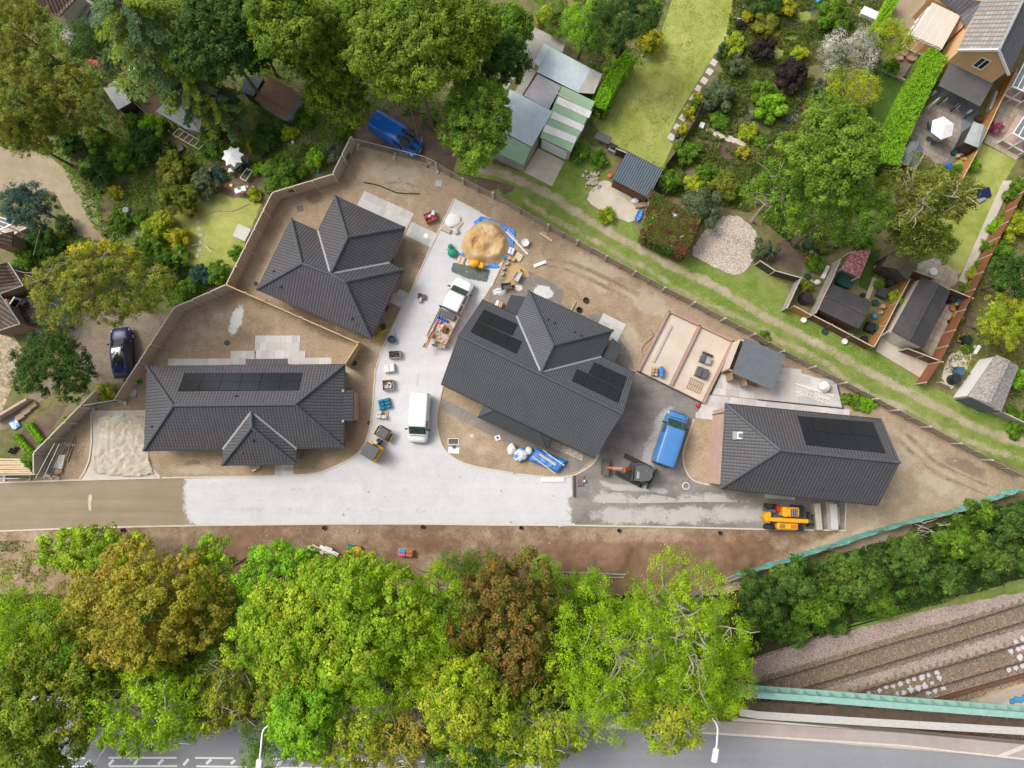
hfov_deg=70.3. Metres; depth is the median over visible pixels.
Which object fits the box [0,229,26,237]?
white terrace
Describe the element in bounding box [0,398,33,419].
garden wall
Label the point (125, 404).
fence
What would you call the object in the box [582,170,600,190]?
rubble heap
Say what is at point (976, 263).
shrub
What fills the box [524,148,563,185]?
garage apron
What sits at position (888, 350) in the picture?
concrete apron
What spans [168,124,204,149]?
pergola
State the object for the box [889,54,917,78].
timber deck
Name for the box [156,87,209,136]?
greenhouse
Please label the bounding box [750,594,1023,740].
ballast bed
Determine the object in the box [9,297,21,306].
window
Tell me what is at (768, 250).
shrub
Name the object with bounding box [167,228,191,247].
shrub
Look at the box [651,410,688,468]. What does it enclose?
van
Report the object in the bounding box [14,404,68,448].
bed soil
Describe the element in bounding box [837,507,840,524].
pallet
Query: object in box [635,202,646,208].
planks
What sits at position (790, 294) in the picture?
board fence
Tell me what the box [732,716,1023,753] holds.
bridge deck
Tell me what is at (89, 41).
broadleaf tree
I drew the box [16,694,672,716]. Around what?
roadside rail
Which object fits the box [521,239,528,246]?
tub
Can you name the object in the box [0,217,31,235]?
conservatory
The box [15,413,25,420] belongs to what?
raised bed
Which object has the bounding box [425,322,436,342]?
plank
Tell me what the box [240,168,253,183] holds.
cold frame
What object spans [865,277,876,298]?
yard path
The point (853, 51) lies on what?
broadleaf tree
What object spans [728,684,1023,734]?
bridge parapet
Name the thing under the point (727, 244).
gravel pad
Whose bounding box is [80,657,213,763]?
broadleaf tree
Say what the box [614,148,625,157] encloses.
board fence
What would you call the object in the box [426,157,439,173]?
loose stones
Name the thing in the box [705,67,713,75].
paving slab
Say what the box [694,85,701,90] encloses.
paving slab
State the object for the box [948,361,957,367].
water butt
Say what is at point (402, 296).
patio
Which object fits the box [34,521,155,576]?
broadleaf tree
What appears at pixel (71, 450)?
plank
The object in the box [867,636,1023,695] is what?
lime splashes
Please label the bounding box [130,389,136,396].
stone slab
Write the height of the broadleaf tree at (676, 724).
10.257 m
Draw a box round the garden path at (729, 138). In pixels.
[705,126,775,152]
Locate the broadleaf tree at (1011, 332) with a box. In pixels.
[971,291,1023,351]
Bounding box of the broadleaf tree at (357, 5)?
[336,0,411,94]
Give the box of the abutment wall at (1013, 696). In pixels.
[977,684,1023,705]
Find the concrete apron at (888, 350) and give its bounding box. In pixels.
[876,336,928,376]
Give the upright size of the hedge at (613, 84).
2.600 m
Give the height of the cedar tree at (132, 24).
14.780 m
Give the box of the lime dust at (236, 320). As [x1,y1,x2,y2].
[226,300,246,340]
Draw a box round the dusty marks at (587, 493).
[577,483,757,511]
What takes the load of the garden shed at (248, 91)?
on the ground at (588, 136)
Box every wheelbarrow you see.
[248,465,260,471]
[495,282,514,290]
[510,269,521,284]
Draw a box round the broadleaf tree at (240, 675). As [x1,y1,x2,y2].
[199,618,278,731]
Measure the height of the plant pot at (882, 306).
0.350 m
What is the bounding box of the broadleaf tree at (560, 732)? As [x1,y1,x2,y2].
[483,670,603,767]
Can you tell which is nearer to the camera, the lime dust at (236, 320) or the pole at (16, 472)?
the pole at (16, 472)
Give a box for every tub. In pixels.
[387,335,395,343]
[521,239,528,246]
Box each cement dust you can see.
[488,286,509,296]
[513,284,523,291]
[530,283,556,299]
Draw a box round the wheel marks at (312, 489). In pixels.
[196,484,431,494]
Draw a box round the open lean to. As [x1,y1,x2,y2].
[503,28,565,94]
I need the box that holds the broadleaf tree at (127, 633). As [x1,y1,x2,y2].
[49,534,237,676]
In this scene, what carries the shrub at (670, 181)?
on the ground at (588, 136)
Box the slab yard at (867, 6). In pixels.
[857,0,883,10]
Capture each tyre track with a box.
[369,180,431,193]
[370,188,428,201]
[532,261,634,304]
[538,256,640,297]
[895,436,998,501]
[898,426,1005,492]
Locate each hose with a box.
[196,203,248,214]
[364,323,392,346]
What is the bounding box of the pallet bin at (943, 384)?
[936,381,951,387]
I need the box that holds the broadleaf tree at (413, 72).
[338,0,487,129]
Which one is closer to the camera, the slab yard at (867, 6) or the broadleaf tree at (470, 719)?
the broadleaf tree at (470, 719)
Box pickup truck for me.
[427,277,473,344]
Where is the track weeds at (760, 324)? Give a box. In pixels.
[497,185,1022,459]
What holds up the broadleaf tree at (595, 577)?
on the ground at (588, 136)
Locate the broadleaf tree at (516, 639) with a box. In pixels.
[440,542,564,696]
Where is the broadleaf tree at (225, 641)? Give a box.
[193,573,253,672]
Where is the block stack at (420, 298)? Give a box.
[417,293,425,302]
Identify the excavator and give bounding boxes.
[601,453,656,488]
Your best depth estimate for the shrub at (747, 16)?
68.99 m
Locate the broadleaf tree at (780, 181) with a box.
[738,154,823,226]
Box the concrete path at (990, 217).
[958,181,1010,283]
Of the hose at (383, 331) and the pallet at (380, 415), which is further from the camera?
the hose at (383, 331)
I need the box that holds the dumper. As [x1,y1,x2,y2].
[360,425,393,462]
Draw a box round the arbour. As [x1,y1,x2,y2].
[836,250,870,280]
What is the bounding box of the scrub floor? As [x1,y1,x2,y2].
[738,499,1023,678]
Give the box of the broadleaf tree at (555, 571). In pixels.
[529,553,563,592]
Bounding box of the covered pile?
[527,448,567,473]
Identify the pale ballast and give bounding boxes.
[750,591,1023,691]
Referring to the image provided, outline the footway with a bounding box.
[1,701,1023,759]
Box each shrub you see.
[11,241,52,271]
[20,452,32,468]
[24,226,65,259]
[54,129,85,157]
[54,214,74,235]
[78,154,116,187]
[85,129,108,156]
[94,381,114,400]
[106,185,124,199]
[107,144,137,175]
[107,211,131,232]
[121,111,142,134]
[124,126,172,168]
[130,209,148,225]
[133,230,163,256]
[137,112,166,137]
[139,251,180,285]
[140,210,180,241]
[155,147,193,183]
[155,172,198,218]
[161,243,189,272]
[166,119,185,131]
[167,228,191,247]
[174,276,197,301]
[189,263,210,284]
[190,166,222,200]
[197,129,230,158]
[207,259,230,285]
[210,166,226,181]
[227,244,242,261]
[245,140,255,152]
[247,185,261,201]
[248,121,282,155]
[250,161,261,176]
[259,153,307,195]
[280,123,300,141]
[295,108,318,129]
[305,146,324,168]
[319,142,349,163]
[334,126,351,142]
[420,110,439,127]
[534,4,557,31]
[569,141,589,163]
[573,11,597,43]
[589,147,609,170]
[591,107,610,119]
[592,85,612,106]
[597,206,616,223]
[603,57,630,79]
[609,39,624,54]
[637,28,663,55]
[656,165,681,193]
[673,136,703,165]
[676,122,688,135]
[680,187,723,229]
[682,104,695,120]
[683,173,706,194]
[689,98,700,109]
[691,91,703,103]
[697,162,719,182]
[700,78,736,112]
[706,169,739,201]
[708,109,730,129]
[714,40,734,58]
[724,30,747,59]
[725,52,746,75]
[734,19,746,30]
[735,146,750,160]
[737,565,777,616]
[738,121,758,140]
[739,598,787,635]
[742,10,753,22]
[748,0,783,19]
[748,36,777,61]
[750,80,780,102]
[750,237,781,260]
[751,13,780,40]
[752,93,788,124]
[754,134,768,149]
[757,330,770,344]
[768,553,820,605]
[773,56,808,95]
[775,611,813,650]
[778,0,797,15]
[788,578,843,627]
[790,45,809,60]
[799,278,815,292]
[804,251,825,272]
[809,78,828,97]
[813,604,850,637]
[817,0,850,32]
[823,548,887,604]
[840,393,852,404]
[848,393,863,410]
[851,236,874,251]
[854,571,907,619]
[858,392,877,412]
[872,276,885,288]
[880,530,941,587]
[882,57,900,75]
[888,289,903,304]
[915,554,969,596]
[929,513,988,563]
[949,164,963,175]
[950,530,1020,583]
[952,310,963,323]
[959,344,972,354]
[960,283,970,292]
[963,498,996,526]
[964,266,984,282]
[965,157,981,171]
[973,259,980,268]
[973,502,1023,549]
[979,239,987,250]
[984,220,999,233]
[987,239,1013,268]
[988,120,1004,133]
[994,211,1005,219]
[998,209,1023,243]
[1001,178,1023,204]
[1003,541,1023,576]
[1006,405,1023,440]
[1011,369,1023,390]
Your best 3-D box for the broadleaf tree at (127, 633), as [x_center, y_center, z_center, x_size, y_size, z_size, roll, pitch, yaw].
[-27.677,16.778,57.476,13.945,14.578,10.661,0,84,0]
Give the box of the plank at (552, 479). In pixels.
[541,478,563,481]
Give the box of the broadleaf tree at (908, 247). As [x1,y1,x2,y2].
[875,216,963,263]
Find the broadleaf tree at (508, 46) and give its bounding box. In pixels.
[475,25,532,95]
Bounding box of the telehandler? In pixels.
[760,503,814,530]
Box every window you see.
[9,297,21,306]
[972,57,991,69]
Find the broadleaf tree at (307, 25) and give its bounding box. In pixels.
[240,0,334,69]
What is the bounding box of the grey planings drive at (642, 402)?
[572,374,844,529]
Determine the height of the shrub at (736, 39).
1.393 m
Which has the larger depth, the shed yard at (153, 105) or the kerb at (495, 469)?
the shed yard at (153, 105)
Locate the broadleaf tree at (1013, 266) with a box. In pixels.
[979,251,1023,299]
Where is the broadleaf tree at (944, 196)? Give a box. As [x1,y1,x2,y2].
[862,143,985,240]
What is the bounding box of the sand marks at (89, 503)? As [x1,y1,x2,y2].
[87,492,93,512]
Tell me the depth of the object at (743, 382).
65.17 m
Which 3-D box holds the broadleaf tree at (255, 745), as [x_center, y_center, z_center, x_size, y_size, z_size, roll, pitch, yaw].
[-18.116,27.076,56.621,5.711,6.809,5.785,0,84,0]
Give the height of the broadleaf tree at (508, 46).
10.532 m
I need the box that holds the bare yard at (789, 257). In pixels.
[765,228,820,273]
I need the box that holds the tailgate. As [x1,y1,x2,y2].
[432,341,446,347]
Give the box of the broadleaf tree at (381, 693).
[323,636,438,728]
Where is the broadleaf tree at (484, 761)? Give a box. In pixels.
[406,733,551,767]
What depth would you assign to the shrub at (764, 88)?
67.71 m
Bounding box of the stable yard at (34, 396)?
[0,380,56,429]
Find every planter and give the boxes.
[800,317,806,322]
[821,328,827,333]
[841,338,847,343]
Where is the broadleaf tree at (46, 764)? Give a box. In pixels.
[3,731,95,767]
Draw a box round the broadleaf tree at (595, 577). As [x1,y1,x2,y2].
[554,565,611,611]
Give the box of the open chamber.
[448,438,458,444]
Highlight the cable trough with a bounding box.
[906,673,1023,711]
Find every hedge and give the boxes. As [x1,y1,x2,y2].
[11,433,34,454]
[25,422,45,443]
[592,50,635,116]
[870,0,898,36]
[874,47,949,175]
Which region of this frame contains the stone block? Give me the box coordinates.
[608,145,614,154]
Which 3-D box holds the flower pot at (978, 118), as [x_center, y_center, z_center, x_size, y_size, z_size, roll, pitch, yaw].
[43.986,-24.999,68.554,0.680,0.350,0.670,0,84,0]
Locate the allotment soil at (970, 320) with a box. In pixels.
[945,268,999,359]
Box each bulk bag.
[507,443,516,454]
[513,448,527,461]
[526,447,532,454]
[631,198,638,203]
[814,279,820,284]
[818,380,830,392]
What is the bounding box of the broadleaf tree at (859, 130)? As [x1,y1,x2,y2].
[774,91,885,206]
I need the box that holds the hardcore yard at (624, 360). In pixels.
[488,271,633,368]
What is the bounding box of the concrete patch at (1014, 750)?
[604,717,1023,755]
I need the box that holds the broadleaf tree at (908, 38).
[860,15,915,62]
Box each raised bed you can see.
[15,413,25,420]
[21,407,31,415]
[27,401,38,409]
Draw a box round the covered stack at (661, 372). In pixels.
[658,366,664,377]
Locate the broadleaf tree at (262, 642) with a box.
[219,576,335,710]
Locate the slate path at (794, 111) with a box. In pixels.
[776,87,813,130]
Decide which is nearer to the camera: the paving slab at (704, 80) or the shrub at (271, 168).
the shrub at (271, 168)
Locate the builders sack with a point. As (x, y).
(452, 251)
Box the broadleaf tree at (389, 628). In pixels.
[276,546,435,692]
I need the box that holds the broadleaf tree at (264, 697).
[250,662,347,721]
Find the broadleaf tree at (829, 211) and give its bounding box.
[778,181,896,247]
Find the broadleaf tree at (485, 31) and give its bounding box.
[423,0,502,95]
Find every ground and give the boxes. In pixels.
[0,0,1023,722]
[56,431,91,478]
[168,302,251,349]
[169,464,225,474]
[180,458,204,464]
[272,298,367,354]
[300,188,329,206]
[345,155,445,190]
[363,344,382,357]
[402,238,429,278]
[444,423,503,461]
[526,231,568,262]
[545,240,653,311]
[607,277,683,323]
[620,318,643,354]
[826,518,911,552]
[877,416,954,484]
[900,450,980,509]
[936,450,998,483]
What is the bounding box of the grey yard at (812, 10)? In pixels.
[805,1,821,12]
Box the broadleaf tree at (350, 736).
[298,697,404,767]
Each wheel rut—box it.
[454,157,1023,449]
[513,191,1023,467]
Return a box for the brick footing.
[636,310,734,403]
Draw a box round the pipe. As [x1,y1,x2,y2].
[363,182,419,193]
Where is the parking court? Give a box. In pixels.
[55,310,167,383]
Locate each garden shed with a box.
[241,77,264,104]
[254,75,302,122]
[611,151,662,201]
[815,284,871,330]
[872,249,920,283]
[892,141,925,176]
[954,122,985,155]
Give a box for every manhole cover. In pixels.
[297,205,302,211]
[435,180,441,186]
[682,482,689,489]
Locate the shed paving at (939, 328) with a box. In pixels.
[921,303,953,355]
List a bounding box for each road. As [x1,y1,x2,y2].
[0,479,191,529]
[13,717,1023,767]
[184,200,574,524]
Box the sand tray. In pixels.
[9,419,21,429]
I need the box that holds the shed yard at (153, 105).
[97,60,160,113]
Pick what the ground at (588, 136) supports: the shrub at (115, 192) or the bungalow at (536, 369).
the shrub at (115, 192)
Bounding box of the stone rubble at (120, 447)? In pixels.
[92,416,152,475]
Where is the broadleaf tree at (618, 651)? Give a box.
[541,570,702,752]
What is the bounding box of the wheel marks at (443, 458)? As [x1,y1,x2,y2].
[414,288,475,481]
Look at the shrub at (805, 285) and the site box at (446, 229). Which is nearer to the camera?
the shrub at (805, 285)
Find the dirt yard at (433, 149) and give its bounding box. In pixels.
[347,98,517,194]
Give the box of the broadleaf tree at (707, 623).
[615,543,759,723]
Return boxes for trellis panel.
[986,91,997,112]
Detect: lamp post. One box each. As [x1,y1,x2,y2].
[256,723,270,767]
[686,685,718,762]
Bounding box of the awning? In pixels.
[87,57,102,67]
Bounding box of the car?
[107,327,135,378]
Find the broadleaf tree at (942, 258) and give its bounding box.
[924,222,960,265]
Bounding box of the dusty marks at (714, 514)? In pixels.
[578,502,787,527]
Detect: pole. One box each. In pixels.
[0,458,21,460]
[0,461,20,462]
[0,463,23,464]
[0,465,24,466]
[0,467,28,469]
[0,470,31,471]
[0,472,32,473]
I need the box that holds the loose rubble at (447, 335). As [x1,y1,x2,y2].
[434,323,451,341]
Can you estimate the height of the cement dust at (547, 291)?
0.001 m
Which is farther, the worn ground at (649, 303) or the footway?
the worn ground at (649, 303)
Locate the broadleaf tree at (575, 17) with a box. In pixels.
[559,0,603,59]
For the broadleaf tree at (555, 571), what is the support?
on the ground at (588, 136)
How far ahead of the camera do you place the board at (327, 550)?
64.44 m
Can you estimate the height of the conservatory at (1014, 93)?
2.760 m
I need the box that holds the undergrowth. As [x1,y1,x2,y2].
[0,597,738,704]
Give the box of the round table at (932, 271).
[925,267,937,276]
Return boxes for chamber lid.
[448,447,458,453]
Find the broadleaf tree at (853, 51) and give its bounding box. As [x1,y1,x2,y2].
[816,19,882,86]
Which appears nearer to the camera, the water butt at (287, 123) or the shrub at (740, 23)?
the water butt at (287, 123)
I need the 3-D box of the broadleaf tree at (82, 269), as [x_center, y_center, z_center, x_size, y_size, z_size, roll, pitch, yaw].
[-33.425,-7.748,61.253,11.733,11.783,7.542,-29,85,-3]
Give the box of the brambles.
[0,540,83,589]
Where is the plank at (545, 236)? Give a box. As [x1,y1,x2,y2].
[539,232,551,241]
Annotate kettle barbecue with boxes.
[674,133,680,140]
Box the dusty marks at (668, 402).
[619,393,686,499]
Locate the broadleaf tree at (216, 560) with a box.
[178,532,246,612]
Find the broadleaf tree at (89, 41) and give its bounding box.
[58,14,142,94]
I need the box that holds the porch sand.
[551,440,582,459]
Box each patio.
[168,359,230,365]
[217,150,259,198]
[230,351,255,363]
[254,336,299,363]
[275,465,293,474]
[299,351,305,363]
[305,358,331,363]
[357,191,413,232]
[390,290,409,307]
[405,222,436,246]
[599,313,625,340]
[695,395,849,419]
[711,367,843,406]
[765,494,794,499]
[909,99,961,163]
[917,257,957,288]
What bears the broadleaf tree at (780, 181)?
on the ground at (588, 136)
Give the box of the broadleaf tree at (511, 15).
[491,0,534,45]
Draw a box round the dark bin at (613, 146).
[610,143,616,149]
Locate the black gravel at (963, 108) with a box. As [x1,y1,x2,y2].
[929,86,978,163]
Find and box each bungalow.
[134,359,358,465]
[256,195,405,338]
[441,290,635,458]
[708,403,900,505]
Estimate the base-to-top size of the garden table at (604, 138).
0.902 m
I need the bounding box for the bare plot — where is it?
[704,136,751,172]
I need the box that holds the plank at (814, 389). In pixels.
[795,383,833,396]
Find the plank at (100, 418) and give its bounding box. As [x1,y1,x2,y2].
[98,416,110,420]
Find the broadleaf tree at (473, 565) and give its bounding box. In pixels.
[429,547,486,590]
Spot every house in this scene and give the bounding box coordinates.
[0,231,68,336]
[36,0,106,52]
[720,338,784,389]
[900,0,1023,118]
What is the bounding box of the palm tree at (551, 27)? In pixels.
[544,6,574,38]
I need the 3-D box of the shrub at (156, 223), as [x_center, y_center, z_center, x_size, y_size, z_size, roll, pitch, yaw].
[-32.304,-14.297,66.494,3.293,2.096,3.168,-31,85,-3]
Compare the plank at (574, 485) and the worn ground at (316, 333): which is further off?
the worn ground at (316, 333)
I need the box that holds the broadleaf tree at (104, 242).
[66,233,148,279]
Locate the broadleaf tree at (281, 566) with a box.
[228,536,322,616]
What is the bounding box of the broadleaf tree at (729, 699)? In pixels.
[692,613,762,723]
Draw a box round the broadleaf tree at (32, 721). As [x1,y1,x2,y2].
[0,607,115,767]
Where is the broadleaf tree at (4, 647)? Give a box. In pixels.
[0,573,71,680]
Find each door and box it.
[542,140,566,159]
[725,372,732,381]
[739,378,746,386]
[956,398,994,411]
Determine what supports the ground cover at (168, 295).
on the ground at (588, 136)
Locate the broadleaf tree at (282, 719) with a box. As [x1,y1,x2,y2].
[263,670,349,760]
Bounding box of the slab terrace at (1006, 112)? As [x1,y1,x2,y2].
[984,100,1023,159]
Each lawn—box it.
[105,192,261,267]
[590,0,744,167]
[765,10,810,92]
[859,249,880,290]
[869,69,904,126]
[886,144,1016,273]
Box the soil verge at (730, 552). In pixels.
[0,525,844,595]
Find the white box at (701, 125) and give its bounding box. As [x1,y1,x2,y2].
[699,122,704,128]
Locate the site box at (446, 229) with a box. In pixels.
[441,226,451,233]
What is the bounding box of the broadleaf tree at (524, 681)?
[473,648,536,707]
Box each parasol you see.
[222,146,243,166]
[923,97,939,113]
[926,117,953,140]
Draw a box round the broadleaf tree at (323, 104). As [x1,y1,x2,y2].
[302,75,372,130]
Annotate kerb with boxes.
[0,198,479,482]
[0,503,846,531]
[79,411,92,478]
[93,410,144,411]
[125,715,1023,759]
[146,451,160,477]
[436,386,599,477]
[491,260,503,286]
[682,419,709,485]
[710,373,843,408]
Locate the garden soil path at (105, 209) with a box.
[99,187,132,212]
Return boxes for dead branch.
[908,519,950,536]
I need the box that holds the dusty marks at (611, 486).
[595,475,676,497]
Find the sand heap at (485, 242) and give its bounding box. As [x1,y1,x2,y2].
[462,220,509,264]
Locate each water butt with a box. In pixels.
[285,120,293,126]
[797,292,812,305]
[884,279,893,287]
[945,295,956,304]
[946,375,961,384]
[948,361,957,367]
[952,367,965,375]
[959,335,972,344]
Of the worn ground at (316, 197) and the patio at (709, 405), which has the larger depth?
the worn ground at (316, 197)
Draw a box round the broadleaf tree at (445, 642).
[399,558,477,674]
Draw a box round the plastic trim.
[506,231,527,254]
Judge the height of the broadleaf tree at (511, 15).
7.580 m
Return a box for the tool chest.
[441,310,455,320]
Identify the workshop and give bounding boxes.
[524,74,560,109]
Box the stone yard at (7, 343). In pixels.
[0,335,22,412]
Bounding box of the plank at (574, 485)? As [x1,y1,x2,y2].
[573,475,574,496]
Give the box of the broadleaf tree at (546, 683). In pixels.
[525,619,586,715]
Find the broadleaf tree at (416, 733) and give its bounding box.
[356,696,443,767]
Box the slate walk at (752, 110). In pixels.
[734,101,754,138]
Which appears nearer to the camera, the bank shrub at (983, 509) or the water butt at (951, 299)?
the bank shrub at (983, 509)
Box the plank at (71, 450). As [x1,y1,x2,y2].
[67,439,75,461]
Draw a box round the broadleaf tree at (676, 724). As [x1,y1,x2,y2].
[619,666,720,758]
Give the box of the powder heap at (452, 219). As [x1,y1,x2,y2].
[445,213,460,226]
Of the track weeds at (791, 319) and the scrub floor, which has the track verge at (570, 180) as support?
the track weeds at (791, 319)
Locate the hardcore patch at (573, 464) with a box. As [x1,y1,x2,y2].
[441,399,592,474]
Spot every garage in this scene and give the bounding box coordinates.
[540,86,594,159]
[882,277,949,349]
[953,355,1018,411]
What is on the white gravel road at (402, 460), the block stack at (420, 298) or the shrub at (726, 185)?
the block stack at (420, 298)
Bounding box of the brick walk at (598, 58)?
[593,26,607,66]
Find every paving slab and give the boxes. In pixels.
[667,133,674,140]
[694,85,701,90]
[700,76,707,84]
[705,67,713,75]
[709,58,717,66]
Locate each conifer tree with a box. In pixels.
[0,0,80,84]
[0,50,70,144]
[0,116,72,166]
[0,179,76,232]
[6,324,99,403]
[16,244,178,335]
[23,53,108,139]
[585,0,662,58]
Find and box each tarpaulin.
[474,216,514,247]
[485,262,498,267]
[635,209,642,221]
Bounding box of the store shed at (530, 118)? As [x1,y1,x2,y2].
[491,89,552,171]
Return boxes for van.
[368,109,423,156]
[405,392,430,442]
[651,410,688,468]
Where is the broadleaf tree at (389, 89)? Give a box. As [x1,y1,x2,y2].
[371,66,425,139]
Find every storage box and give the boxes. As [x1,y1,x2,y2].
[803,240,812,249]
[804,273,810,279]
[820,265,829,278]
[834,271,853,289]
[863,321,875,332]
[874,286,888,299]
[973,345,980,354]
[976,187,991,198]
[977,197,985,203]
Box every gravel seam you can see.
[172,479,202,529]
[555,496,577,526]
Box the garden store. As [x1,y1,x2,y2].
[104,81,139,113]
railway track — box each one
[749,599,1023,701]
[816,638,1023,708]
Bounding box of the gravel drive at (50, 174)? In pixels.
[0,146,107,251]
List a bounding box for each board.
[319,545,338,555]
[425,332,433,348]
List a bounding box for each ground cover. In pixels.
[0,0,481,243]
[52,230,227,309]
[535,0,664,121]
[667,0,888,256]
[943,162,1023,407]
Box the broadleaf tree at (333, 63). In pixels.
[288,0,384,96]
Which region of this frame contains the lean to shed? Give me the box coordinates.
[534,43,601,93]
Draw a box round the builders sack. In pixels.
[448,244,456,256]
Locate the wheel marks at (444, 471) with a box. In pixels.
[400,281,463,487]
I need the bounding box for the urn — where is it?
[122,207,131,213]
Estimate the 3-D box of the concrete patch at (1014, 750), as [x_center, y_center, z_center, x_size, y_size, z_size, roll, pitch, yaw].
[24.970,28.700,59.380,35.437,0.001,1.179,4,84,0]
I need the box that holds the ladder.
[795,388,830,404]
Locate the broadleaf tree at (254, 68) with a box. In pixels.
[218,5,285,76]
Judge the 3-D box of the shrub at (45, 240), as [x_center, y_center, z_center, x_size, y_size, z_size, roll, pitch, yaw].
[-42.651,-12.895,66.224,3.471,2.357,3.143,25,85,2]
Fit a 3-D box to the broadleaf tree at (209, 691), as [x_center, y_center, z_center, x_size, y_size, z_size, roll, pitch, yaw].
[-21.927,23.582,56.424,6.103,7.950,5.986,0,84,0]
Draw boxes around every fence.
[0,474,43,474]
[0,475,31,481]
[33,390,100,474]
[36,441,69,479]
[43,442,75,479]
[81,400,126,410]
[114,136,356,401]
[226,283,363,367]
[354,139,429,168]
[435,163,1023,476]
[554,576,623,577]
[560,571,625,574]
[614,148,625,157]
[663,101,703,167]
[725,573,750,581]
[735,488,1023,575]
[754,260,802,281]
[781,277,801,311]
[787,305,811,317]
[807,314,872,348]
[809,258,840,314]
[865,279,910,349]
[898,348,943,362]
[910,270,935,280]
[914,178,1023,384]
[948,289,973,299]
[951,68,1017,192]
[992,412,1023,425]
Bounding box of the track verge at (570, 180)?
[466,140,1023,469]
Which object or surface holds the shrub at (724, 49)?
on the ground at (588, 136)
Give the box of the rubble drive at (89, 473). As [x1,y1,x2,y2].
[81,410,158,478]
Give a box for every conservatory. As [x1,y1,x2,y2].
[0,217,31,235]
[997,114,1023,155]
[1003,63,1023,106]
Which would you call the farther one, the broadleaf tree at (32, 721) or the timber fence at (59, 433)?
the timber fence at (59, 433)
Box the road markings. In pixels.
[59,757,540,767]
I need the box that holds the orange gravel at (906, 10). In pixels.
[890,0,925,33]
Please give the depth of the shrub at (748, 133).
67.97 m
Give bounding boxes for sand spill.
[505,265,528,293]
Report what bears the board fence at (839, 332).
on the track verge at (570, 180)
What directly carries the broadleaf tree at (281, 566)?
on the ground at (588, 136)
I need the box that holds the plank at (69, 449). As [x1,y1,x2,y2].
[64,436,74,462]
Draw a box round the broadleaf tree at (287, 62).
[282,39,336,79]
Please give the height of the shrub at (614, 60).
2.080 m
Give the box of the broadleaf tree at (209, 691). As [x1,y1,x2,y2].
[180,665,256,740]
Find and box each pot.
[860,336,867,341]
[871,299,878,305]
[879,303,885,308]
[897,47,907,56]
[897,55,903,61]
[904,51,917,62]
[948,306,955,311]
[950,149,957,155]
[974,114,982,122]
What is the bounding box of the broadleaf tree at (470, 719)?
[409,649,518,767]
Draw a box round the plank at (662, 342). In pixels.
[652,325,671,361]
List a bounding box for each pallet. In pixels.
[347,544,362,554]
[376,410,387,419]
[378,397,392,410]
[382,379,393,390]
[384,364,395,373]
[389,350,400,358]
[398,548,414,556]
[423,211,437,223]
[453,221,462,228]
[456,255,465,264]
[495,300,503,307]
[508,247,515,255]
[514,252,523,261]
[650,367,657,376]
[686,377,703,393]
[693,366,708,379]
[701,351,713,357]
[811,501,822,530]
[826,502,838,529]
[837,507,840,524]
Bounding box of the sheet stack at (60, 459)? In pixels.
[53,455,65,468]
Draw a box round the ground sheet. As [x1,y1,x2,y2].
[451,263,489,281]
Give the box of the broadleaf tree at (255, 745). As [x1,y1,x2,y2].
[237,709,304,767]
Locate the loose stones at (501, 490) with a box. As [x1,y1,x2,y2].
[19,164,987,558]
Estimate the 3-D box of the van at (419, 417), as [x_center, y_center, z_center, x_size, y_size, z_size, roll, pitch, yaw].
[-8.338,3.034,65.066,2.319,1.830,4.507,3,84,0]
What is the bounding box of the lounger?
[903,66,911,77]
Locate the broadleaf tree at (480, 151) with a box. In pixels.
[433,70,512,176]
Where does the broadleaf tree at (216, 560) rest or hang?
on the ground at (588, 136)
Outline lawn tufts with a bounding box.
[604,0,735,165]
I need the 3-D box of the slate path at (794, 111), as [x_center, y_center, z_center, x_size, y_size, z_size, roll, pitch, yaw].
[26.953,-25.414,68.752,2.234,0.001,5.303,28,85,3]
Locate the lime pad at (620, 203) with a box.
[587,180,638,221]
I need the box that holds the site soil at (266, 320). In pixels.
[0,146,1023,527]
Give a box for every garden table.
[229,159,245,170]
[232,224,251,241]
[234,185,246,195]
[594,131,611,145]
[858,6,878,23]
[931,132,945,141]
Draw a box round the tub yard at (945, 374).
[942,345,975,388]
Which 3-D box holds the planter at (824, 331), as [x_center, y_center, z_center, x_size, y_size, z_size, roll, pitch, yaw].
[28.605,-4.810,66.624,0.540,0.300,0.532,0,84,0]
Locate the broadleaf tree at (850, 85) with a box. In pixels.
[824,60,884,117]
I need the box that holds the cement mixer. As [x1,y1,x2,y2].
[469,259,483,268]
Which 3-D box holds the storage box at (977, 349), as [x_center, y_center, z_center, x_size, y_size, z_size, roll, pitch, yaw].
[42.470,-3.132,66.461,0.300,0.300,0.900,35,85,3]
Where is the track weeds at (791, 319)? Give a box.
[533,185,1008,423]
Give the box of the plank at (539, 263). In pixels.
[533,260,546,267]
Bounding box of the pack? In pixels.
[698,355,711,365]
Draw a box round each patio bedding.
[698,400,837,416]
[719,373,839,405]
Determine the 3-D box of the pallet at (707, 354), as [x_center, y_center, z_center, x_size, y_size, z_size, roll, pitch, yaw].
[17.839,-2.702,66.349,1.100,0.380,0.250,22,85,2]
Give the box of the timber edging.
[882,69,905,81]
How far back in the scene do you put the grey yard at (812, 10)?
69.77 m
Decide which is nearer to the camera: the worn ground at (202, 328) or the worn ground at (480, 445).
the worn ground at (480, 445)
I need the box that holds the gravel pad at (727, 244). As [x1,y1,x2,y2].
[692,215,756,274]
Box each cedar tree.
[89,0,237,115]
[159,58,253,139]
[198,84,257,143]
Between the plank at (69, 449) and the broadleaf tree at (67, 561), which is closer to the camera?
the broadleaf tree at (67, 561)
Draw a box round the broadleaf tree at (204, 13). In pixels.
[166,0,258,94]

